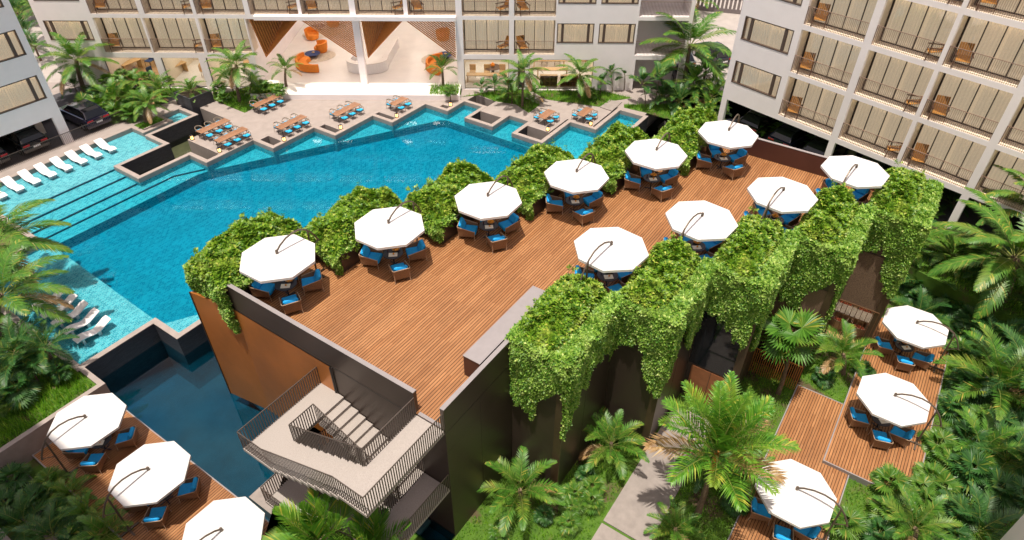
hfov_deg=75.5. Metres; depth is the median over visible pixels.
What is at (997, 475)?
fan palm
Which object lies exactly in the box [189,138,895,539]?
pavilion
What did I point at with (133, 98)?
feather palm
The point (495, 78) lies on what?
palm tree
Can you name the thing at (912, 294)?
fan palm
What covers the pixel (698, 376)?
entrance door
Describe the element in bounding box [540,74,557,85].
bookcase
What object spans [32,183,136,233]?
step nosing
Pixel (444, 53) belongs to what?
coffee table
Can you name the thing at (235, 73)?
palm tree
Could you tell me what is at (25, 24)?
palm tree
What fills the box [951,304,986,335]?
fan palm
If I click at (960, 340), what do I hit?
fan palm
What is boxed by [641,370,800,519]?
palm tree
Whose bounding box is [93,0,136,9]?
balcony door
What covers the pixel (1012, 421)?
feather palm
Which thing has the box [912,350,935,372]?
armchair
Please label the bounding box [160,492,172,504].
round table
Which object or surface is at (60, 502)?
fan palm
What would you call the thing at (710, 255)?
armchair
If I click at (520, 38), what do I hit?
balcony chair
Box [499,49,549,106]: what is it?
palm tree
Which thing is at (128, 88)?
feather palm
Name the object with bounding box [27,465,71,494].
fan palm
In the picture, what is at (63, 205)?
step nosing
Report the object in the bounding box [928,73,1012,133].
balcony door
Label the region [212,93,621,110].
stepping stones
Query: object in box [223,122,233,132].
dining chair
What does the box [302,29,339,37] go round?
oval rug
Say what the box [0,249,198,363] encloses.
pool shelf
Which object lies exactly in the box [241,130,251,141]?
dining chair
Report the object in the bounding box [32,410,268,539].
timber deck
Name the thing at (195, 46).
balcony chair
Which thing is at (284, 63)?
palm tree
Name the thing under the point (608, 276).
open book
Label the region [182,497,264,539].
umbrella
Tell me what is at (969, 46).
balcony chair
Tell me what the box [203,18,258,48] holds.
balcony door
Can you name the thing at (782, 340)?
palm tree
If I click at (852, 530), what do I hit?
fan palm
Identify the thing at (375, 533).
palm tree
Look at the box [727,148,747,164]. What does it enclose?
armchair
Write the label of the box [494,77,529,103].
feather palm
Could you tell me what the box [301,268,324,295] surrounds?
armchair
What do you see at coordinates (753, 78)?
window
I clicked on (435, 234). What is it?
trailing bush
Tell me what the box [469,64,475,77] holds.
side chair
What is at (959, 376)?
fan palm
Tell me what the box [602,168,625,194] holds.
trailing bush
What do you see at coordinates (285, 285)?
open book
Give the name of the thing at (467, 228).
armchair
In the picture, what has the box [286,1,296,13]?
balcony chair
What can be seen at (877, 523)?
fan palm
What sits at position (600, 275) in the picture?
round table
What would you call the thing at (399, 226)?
umbrella
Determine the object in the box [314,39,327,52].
tub chair
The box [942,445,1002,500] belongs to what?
fan palm
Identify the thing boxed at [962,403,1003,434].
fan palm
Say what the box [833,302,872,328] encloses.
patio table
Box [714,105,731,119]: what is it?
fern palm
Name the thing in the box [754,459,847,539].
umbrella
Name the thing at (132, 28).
balcony door
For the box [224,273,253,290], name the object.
trailing bush
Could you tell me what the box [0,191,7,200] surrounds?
sun lounger
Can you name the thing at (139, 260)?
pool floor
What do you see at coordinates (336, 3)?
balcony door
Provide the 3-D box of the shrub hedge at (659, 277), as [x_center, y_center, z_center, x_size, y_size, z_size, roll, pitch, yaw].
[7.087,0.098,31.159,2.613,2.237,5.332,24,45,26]
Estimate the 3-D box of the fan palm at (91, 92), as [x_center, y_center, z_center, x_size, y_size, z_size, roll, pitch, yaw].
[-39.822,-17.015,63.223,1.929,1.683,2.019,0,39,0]
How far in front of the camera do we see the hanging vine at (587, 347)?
28.99 m
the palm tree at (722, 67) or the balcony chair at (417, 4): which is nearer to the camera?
the balcony chair at (417, 4)
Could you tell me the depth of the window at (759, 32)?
52.58 m
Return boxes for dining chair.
[204,130,214,141]
[214,126,224,133]
[222,139,233,150]
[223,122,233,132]
[231,135,242,145]
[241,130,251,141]
[259,104,267,114]
[267,100,276,108]
[275,97,284,104]
[283,126,293,136]
[292,122,302,133]
[300,118,310,126]
[340,113,349,123]
[347,109,356,119]
[355,105,364,113]
[397,103,405,112]
[404,99,412,109]
[533,112,540,118]
[546,116,553,125]
[552,112,559,120]
[584,114,592,123]
[590,110,597,120]
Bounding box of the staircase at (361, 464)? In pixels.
[237,367,449,539]
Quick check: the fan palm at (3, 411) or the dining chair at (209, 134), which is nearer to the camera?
the fan palm at (3, 411)
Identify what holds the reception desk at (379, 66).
on the hotel main building at (165, 33)
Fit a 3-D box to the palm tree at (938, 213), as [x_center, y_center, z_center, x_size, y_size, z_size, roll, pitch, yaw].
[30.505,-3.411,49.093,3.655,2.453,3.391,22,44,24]
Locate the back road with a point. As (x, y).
(729, 21)
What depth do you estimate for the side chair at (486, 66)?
68.00 m
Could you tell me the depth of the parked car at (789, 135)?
55.93 m
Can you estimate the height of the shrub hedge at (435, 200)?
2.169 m
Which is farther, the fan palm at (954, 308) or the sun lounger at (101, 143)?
the sun lounger at (101, 143)
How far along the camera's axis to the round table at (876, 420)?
35.23 m
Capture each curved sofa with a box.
[295,52,318,72]
[425,52,441,75]
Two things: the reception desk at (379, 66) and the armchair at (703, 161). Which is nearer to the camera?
the armchair at (703, 161)
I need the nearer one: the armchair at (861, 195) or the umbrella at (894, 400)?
the umbrella at (894, 400)
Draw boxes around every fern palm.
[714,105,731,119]
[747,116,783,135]
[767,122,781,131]
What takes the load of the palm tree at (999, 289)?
on the garden ground at (592, 525)
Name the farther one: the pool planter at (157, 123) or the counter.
the counter
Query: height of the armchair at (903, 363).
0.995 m
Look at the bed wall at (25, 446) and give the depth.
34.16 m
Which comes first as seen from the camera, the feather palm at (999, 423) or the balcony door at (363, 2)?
the feather palm at (999, 423)
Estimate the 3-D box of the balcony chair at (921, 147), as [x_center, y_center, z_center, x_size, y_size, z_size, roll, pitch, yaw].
[29.345,-8.236,47.650,1.050,1.421,1.205,19,43,21]
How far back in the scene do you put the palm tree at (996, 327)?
40.26 m
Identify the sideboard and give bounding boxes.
[121,58,143,69]
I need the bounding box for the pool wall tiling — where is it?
[26,105,638,256]
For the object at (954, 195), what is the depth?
49.81 m
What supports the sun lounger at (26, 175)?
on the pool step at (130, 145)
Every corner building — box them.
[1,532,10,539]
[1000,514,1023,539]
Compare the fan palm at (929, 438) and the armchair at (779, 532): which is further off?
the fan palm at (929, 438)
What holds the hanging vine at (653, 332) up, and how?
hanging from the pavilion
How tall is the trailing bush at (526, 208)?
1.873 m
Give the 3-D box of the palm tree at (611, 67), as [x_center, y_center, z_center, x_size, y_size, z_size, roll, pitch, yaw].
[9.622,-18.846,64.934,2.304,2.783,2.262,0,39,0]
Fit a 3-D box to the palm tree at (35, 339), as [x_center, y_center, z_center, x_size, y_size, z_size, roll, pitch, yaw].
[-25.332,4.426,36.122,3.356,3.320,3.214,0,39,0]
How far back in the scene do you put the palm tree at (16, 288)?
37.07 m
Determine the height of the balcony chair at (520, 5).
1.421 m
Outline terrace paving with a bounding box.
[0,60,680,178]
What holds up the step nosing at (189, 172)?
on the pool step at (130, 145)
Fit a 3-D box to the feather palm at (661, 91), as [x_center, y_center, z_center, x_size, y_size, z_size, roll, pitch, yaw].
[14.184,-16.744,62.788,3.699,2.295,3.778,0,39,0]
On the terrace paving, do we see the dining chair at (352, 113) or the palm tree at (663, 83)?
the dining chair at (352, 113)
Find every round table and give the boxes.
[91,435,110,452]
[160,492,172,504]
[275,279,296,297]
[383,248,402,265]
[479,220,497,237]
[565,195,583,212]
[597,271,617,288]
[643,173,660,190]
[687,240,705,251]
[714,153,730,168]
[765,214,783,223]
[871,415,891,430]
[894,340,913,356]
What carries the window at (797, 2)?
in the hotel wing at (871, 68)
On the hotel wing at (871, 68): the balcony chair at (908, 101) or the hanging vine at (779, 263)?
the balcony chair at (908, 101)
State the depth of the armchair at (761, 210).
37.25 m
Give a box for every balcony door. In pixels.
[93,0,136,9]
[100,18,159,47]
[148,0,190,9]
[149,18,202,47]
[199,0,243,9]
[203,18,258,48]
[252,0,297,10]
[304,1,348,10]
[357,0,402,10]
[409,0,455,11]
[462,0,508,11]
[463,20,508,49]
[514,0,555,11]
[514,20,554,49]
[788,78,843,128]
[800,32,860,84]
[813,0,877,35]
[846,101,912,153]
[862,52,933,108]
[879,0,957,57]
[908,124,986,181]
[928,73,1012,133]
[950,16,1023,81]
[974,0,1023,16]
[980,151,1023,199]
[1005,104,1023,144]
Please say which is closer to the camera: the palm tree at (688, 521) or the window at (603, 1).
the palm tree at (688, 521)
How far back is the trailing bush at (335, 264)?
33.05 m
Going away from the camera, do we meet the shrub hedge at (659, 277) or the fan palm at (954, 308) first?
the shrub hedge at (659, 277)
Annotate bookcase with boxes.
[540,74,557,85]
[560,74,577,85]
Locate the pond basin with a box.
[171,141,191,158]
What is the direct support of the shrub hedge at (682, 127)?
on the pavilion
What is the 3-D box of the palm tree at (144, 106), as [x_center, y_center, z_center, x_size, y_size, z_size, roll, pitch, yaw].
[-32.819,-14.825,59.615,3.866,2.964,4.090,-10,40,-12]
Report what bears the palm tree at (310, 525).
on the garden ground at (592, 525)
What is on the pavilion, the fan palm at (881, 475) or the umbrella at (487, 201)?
the umbrella at (487, 201)
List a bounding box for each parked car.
[0,125,50,154]
[0,147,11,163]
[59,99,111,130]
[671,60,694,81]
[689,52,695,66]
[691,41,730,64]
[736,110,779,137]
[767,123,815,147]
[801,136,848,155]
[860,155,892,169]
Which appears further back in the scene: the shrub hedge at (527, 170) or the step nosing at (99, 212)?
the step nosing at (99, 212)
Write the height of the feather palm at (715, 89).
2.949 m
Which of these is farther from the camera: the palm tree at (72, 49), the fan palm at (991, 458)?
the palm tree at (72, 49)
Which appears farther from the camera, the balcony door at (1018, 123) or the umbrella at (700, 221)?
the balcony door at (1018, 123)
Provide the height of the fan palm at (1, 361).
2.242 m
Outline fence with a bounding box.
[0,102,131,171]
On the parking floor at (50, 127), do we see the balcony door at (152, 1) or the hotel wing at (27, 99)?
the hotel wing at (27, 99)
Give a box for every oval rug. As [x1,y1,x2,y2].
[291,50,335,62]
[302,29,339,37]
[421,53,454,65]
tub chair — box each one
[304,26,318,40]
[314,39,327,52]
[436,28,449,40]
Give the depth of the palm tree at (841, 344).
38.20 m
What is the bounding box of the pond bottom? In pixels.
[121,358,448,539]
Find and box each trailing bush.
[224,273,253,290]
[299,234,354,274]
[422,215,455,243]
[496,177,543,220]
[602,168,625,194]
[651,135,697,175]
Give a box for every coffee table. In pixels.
[305,50,319,57]
[439,51,451,58]
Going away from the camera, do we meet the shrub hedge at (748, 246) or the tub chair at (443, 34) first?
the shrub hedge at (748, 246)
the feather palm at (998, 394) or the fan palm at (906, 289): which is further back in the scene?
the fan palm at (906, 289)
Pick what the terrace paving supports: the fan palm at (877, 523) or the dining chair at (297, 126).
the dining chair at (297, 126)
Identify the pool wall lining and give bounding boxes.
[0,102,641,267]
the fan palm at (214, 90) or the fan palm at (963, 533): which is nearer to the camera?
the fan palm at (963, 533)
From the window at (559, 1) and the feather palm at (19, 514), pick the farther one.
the window at (559, 1)
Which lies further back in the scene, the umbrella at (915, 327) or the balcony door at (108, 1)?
the balcony door at (108, 1)
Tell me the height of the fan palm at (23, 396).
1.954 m
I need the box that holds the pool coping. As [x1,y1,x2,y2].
[0,99,647,371]
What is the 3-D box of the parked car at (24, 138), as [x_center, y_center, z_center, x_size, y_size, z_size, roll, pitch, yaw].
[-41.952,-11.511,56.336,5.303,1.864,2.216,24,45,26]
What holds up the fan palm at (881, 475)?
on the garden ground at (592, 525)
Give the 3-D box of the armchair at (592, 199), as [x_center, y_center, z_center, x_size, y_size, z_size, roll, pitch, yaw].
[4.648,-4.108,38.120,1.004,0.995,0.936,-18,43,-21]
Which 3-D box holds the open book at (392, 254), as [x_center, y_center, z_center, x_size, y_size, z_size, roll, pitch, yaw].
[-6.048,-0.813,33.560,0.442,0.103,0.312,-3,40,-5]
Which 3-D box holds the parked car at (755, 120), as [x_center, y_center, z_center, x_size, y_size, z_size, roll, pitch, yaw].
[22.548,-13.533,59.250,5.303,1.864,2.216,-28,47,-30]
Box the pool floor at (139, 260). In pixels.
[62,127,523,322]
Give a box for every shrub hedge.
[184,207,301,297]
[299,182,403,260]
[402,157,494,230]
[494,139,574,202]
[517,265,606,352]
[577,120,649,180]
[620,231,700,310]
[653,103,717,158]
[713,206,783,278]
[797,179,858,245]
[868,159,927,218]
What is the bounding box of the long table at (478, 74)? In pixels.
[466,72,506,81]
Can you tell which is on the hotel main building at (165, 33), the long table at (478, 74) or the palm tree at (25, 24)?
the long table at (478, 74)
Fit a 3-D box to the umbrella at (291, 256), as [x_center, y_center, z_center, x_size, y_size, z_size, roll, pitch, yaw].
[-10.851,-0.022,31.326,3.431,3.155,3.431,-8,40,-10]
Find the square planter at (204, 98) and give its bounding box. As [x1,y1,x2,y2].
[173,84,214,126]
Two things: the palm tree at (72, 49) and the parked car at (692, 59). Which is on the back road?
the parked car at (692, 59)
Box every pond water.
[108,349,454,539]
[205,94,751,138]
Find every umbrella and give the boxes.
[41,393,126,477]
[102,441,190,537]
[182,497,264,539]
[239,229,324,283]
[354,200,424,249]
[454,175,521,220]
[544,153,608,193]
[574,227,648,282]
[625,132,687,172]
[665,200,737,241]
[698,114,757,153]
[747,177,817,220]
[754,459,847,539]
[820,155,889,188]
[856,373,941,449]
[882,305,958,372]
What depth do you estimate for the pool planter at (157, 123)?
59.91 m
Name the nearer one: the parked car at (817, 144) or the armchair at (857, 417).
the armchair at (857, 417)
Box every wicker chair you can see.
[830,314,848,329]
[838,299,852,306]
[851,320,868,337]
[857,307,873,313]
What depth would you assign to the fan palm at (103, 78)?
63.57 m
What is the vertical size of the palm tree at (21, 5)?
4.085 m
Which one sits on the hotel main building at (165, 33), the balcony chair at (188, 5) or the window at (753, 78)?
the balcony chair at (188, 5)
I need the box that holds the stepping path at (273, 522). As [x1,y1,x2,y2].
[265,427,320,539]
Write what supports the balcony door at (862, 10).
in the hotel wing at (871, 68)
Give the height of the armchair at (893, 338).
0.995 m
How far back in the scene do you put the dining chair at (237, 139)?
56.79 m
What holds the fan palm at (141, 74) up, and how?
on the lawn ground at (597, 104)
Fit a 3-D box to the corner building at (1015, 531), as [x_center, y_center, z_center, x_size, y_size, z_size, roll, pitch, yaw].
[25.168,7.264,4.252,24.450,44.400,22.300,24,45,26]
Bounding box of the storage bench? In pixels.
[463,286,544,376]
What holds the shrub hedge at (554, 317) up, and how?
on the pavilion
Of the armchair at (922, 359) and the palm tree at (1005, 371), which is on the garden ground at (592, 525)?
the palm tree at (1005, 371)
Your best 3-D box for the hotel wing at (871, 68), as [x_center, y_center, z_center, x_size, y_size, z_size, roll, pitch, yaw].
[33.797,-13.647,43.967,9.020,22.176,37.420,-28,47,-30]
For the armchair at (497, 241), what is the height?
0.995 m
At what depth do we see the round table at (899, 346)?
39.53 m
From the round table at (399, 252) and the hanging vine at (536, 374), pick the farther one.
the round table at (399, 252)
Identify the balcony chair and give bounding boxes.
[93,0,107,12]
[108,33,122,51]
[180,0,189,13]
[192,39,201,50]
[199,0,213,12]
[210,33,222,52]
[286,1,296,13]
[305,1,318,14]
[391,0,402,12]
[410,0,423,14]
[495,0,508,14]
[496,35,508,54]
[516,0,529,15]
[516,35,529,50]
[784,96,802,119]
[797,51,815,75]
[811,3,830,28]
[884,140,902,156]
[903,94,922,111]
[907,142,928,168]
[923,42,943,60]
[928,95,950,122]
[951,42,974,70]
[976,0,998,11]
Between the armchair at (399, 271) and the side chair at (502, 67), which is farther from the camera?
the side chair at (502, 67)
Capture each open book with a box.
[280,283,290,287]
[388,253,396,256]
[604,274,613,278]
[692,245,701,248]
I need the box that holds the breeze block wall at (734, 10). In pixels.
[695,0,742,13]
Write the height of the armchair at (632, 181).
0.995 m
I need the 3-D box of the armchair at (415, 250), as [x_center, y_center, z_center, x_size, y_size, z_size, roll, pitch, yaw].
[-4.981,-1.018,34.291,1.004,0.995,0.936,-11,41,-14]
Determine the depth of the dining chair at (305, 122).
59.26 m
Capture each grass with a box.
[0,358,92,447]
[136,115,162,128]
[252,81,460,94]
[911,226,1023,317]
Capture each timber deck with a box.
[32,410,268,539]
[728,384,848,539]
[822,317,948,502]
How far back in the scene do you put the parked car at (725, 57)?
69.92 m
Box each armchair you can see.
[62,448,88,460]
[78,452,109,473]
[114,425,141,449]
[123,505,148,516]
[141,505,171,531]
[176,476,203,501]
[248,280,275,300]
[279,292,303,314]
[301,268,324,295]
[358,245,383,268]
[388,261,410,284]
[405,239,426,263]
[457,217,477,238]
[486,232,507,250]
[497,213,520,235]
[545,193,562,214]
[562,191,578,202]
[572,207,595,226]
[574,265,593,278]
[582,190,603,207]
[605,281,625,292]
[617,267,637,281]
[623,171,640,191]
[637,166,654,177]
[650,183,673,202]
[658,169,679,184]
[674,232,691,241]
[695,151,711,170]
[699,251,713,259]
[703,241,723,252]
[705,143,723,157]
[721,163,744,179]
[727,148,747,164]
[748,496,770,524]
[751,202,773,215]
[771,522,793,539]
[778,213,801,225]
[783,224,794,232]
[793,526,822,539]
[820,178,840,189]
[844,406,869,430]
[851,188,870,201]
[868,428,893,451]
[870,336,893,355]
[889,333,896,343]
[889,425,915,449]
[893,353,914,374]
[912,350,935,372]
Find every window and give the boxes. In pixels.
[0,30,26,62]
[0,75,46,113]
[33,0,78,0]
[42,20,94,39]
[554,23,594,42]
[558,0,596,3]
[598,24,635,43]
[601,0,638,3]
[731,60,781,98]
[741,16,793,54]
[781,0,802,5]
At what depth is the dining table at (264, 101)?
62.04 m
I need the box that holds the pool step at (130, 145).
[0,110,634,251]
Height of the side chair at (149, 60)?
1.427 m
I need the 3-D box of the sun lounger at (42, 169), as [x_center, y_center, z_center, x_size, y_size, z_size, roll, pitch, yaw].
[-37.840,-7.942,53.721,2.346,0.800,0.699,24,45,26]
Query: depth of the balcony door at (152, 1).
62.41 m
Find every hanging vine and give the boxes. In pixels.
[182,261,240,334]
[504,323,576,420]
[553,289,624,440]
[608,289,682,398]
[663,255,719,386]
[705,258,775,350]
[749,229,801,351]
[778,226,856,311]
[822,202,877,329]
[861,202,930,298]
[900,178,943,284]
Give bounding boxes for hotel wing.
[0,0,73,143]
[717,0,1023,228]
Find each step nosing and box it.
[7,169,114,217]
[20,176,125,225]
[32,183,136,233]
[45,176,173,238]
[174,169,204,176]
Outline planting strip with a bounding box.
[907,227,1023,341]
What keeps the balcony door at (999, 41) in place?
in the hotel wing at (871, 68)
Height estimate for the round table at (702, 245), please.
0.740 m
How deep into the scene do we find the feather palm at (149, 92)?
62.82 m
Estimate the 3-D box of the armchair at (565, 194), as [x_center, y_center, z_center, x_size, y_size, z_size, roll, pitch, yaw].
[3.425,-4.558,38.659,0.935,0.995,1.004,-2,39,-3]
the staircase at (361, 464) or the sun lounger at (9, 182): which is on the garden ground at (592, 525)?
the staircase at (361, 464)
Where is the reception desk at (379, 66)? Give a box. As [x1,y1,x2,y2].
[345,37,398,73]
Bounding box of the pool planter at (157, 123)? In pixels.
[134,116,166,129]
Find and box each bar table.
[533,60,564,66]
[537,67,567,76]
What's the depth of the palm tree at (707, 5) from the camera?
82.73 m
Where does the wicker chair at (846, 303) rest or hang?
on the pavilion
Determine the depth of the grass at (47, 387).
35.31 m
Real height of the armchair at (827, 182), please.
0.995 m
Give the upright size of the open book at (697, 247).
0.103 m
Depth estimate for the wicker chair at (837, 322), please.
41.64 m
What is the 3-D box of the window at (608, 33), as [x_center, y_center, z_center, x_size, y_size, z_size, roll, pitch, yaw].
[9.915,-22.604,62.831,3.830,2.460,0.770,0,39,0]
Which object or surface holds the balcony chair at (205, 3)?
on the hotel main building at (165, 33)
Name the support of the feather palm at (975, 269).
on the planting strip
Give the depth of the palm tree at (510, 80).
63.24 m
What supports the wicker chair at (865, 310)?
on the pavilion
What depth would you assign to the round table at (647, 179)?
39.49 m
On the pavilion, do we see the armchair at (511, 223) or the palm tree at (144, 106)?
the armchair at (511, 223)
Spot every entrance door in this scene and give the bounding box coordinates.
[685,365,710,398]
[704,373,726,404]
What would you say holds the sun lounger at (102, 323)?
on the pool shelf at (126, 316)
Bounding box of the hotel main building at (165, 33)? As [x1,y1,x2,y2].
[28,0,695,99]
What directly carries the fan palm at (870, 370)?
on the garden ground at (592, 525)
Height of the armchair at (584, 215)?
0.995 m
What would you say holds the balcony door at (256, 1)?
in the hotel main building at (165, 33)
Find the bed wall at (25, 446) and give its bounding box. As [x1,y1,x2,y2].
[0,367,110,469]
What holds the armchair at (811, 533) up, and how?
on the timber deck at (809, 420)
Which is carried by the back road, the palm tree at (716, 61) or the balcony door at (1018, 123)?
the palm tree at (716, 61)
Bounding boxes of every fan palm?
[0,350,30,388]
[0,369,44,410]
[0,392,18,418]
[0,461,32,492]
[0,487,32,525]
[6,346,48,381]
[13,481,57,517]
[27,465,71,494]
[39,496,75,526]
[46,356,74,384]
[56,521,93,539]
[72,91,98,103]
[84,84,103,95]
[85,92,115,111]
[96,73,116,86]
[104,100,128,123]
[112,68,131,86]
[117,103,142,122]
[133,71,153,88]
[160,75,175,92]
[211,81,225,95]
[215,91,230,102]
[256,78,269,92]
[272,83,288,99]
[443,84,457,100]
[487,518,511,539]
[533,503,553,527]
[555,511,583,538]
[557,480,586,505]
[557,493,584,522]
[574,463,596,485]
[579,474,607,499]
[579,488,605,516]
[585,86,598,98]
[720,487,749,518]
[811,366,836,389]
[820,503,869,539]
[851,359,877,377]
[859,516,896,539]
[865,493,911,531]
[867,462,913,502]
[897,275,920,294]
[901,287,932,308]
[903,486,945,522]
[904,470,940,504]
[911,461,951,488]
[916,426,958,461]
[921,471,963,505]
[926,442,969,480]
[927,517,974,539]
[935,292,963,316]
[936,390,972,424]
[940,493,986,534]
[942,364,995,404]
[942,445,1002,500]
[944,336,974,364]
[944,418,988,451]
[947,321,971,340]
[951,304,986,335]
[957,417,986,439]
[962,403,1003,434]
[969,449,999,470]
[976,465,1022,520]
[980,409,1021,436]
[991,326,1023,356]
[993,473,1023,519]
[1002,408,1023,442]
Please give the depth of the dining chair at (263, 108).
61.37 m
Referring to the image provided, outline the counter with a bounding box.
[175,60,187,70]
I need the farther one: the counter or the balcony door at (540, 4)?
the counter
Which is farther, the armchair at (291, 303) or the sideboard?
the sideboard
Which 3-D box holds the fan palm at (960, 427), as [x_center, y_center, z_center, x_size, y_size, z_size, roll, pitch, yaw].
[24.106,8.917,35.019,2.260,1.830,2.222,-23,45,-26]
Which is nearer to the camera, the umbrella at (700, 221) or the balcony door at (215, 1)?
the umbrella at (700, 221)
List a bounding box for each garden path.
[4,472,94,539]
[249,405,711,539]
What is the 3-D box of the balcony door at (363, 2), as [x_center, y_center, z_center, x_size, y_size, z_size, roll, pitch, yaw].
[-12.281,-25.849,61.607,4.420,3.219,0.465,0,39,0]
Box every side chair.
[144,58,155,65]
[145,65,152,73]
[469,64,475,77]
[484,64,489,76]
[499,64,505,77]
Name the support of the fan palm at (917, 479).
on the garden ground at (592, 525)
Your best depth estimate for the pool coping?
57.72 m
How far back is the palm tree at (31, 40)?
70.02 m
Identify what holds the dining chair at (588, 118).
on the terrace paving
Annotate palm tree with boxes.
[0,184,73,287]
[0,237,74,352]
[0,313,55,386]
[8,319,79,372]
[9,0,33,17]
[15,0,34,15]
[16,10,42,46]
[22,29,49,60]
[33,32,118,94]
[123,83,170,123]
[173,76,210,101]
[205,40,268,101]
[240,71,263,93]
[261,487,367,539]
[267,53,303,86]
[326,505,410,539]
[425,52,456,85]
[473,77,491,94]
[477,446,565,536]
[485,74,503,92]
[494,73,521,98]
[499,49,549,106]
[557,53,605,98]
[578,407,649,479]
[591,73,611,94]
[598,64,621,91]
[615,69,633,89]
[629,66,661,105]
[639,7,736,89]
[640,60,675,105]
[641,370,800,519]
[643,495,705,539]
[651,79,675,101]
[665,84,689,104]
[675,438,738,493]
[681,51,727,86]
[683,76,718,107]
[695,0,718,10]
[702,58,728,89]
[717,444,775,500]
[760,305,827,395]
[814,318,883,376]
[872,483,963,539]
[926,187,1023,318]
[933,211,945,216]
[933,322,1023,420]
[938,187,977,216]
[957,314,1023,365]
[962,322,1023,395]
[976,164,1023,263]
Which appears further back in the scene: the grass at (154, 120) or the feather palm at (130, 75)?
the feather palm at (130, 75)
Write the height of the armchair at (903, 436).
0.995 m
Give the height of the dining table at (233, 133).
0.753 m
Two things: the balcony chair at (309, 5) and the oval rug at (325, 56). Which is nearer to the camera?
the balcony chair at (309, 5)
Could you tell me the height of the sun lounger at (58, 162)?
0.800 m
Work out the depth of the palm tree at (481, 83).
64.53 m
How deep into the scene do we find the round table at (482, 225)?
35.68 m
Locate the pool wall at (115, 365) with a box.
[1,112,647,386]
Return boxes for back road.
[22,0,742,93]
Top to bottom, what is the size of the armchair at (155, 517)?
0.995 m
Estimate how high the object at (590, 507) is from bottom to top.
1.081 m
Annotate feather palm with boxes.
[0,488,61,539]
[11,501,89,539]
[42,469,97,510]
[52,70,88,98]
[55,488,110,532]
[69,497,133,539]
[87,77,139,110]
[106,74,143,101]
[114,68,145,87]
[120,89,156,113]
[132,83,167,106]
[136,70,178,103]
[208,60,250,94]
[240,78,273,101]
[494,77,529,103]
[524,81,547,101]
[641,82,681,108]
[660,79,701,114]
[663,56,724,102]
[687,72,728,111]
[688,88,728,117]
[890,284,958,329]
[901,247,962,312]
[916,233,941,266]
[917,226,989,281]
[932,480,1023,539]
[938,406,1023,475]
[944,327,1022,388]
[956,409,1023,493]
[961,237,1023,280]
[986,362,1023,423]
[991,418,1023,473]
[1002,273,1023,329]
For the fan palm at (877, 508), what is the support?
on the garden ground at (592, 525)
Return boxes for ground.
[0,287,1023,539]
[13,0,32,18]
[92,86,686,124]
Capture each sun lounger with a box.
[0,176,24,193]
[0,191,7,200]
[17,169,40,186]
[33,162,57,179]
[33,285,65,310]
[40,293,77,319]
[49,156,72,172]
[50,300,88,327]
[63,307,99,334]
[64,150,87,165]
[72,315,110,344]
[79,144,102,159]
[94,138,116,153]
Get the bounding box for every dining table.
[196,118,229,140]
[214,127,247,149]
[251,94,280,113]
[275,114,306,132]
[331,102,360,118]
[388,96,408,105]
[485,64,499,72]
[537,109,555,125]
[576,107,593,119]
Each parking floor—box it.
[0,87,174,168]
[733,117,1023,253]
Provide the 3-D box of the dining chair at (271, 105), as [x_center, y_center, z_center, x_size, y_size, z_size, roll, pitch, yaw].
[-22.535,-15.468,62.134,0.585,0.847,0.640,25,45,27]
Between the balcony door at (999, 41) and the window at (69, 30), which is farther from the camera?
the window at (69, 30)
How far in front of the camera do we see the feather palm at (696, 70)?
62.67 m
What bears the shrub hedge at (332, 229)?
on the pavilion
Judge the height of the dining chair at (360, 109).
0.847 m
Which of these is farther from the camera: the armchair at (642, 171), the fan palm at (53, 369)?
the armchair at (642, 171)
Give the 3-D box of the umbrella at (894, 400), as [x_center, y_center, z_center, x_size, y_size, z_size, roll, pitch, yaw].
[19.845,7.316,34.770,3.431,3.155,3.431,-7,40,-8]
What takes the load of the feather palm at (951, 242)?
on the planting strip

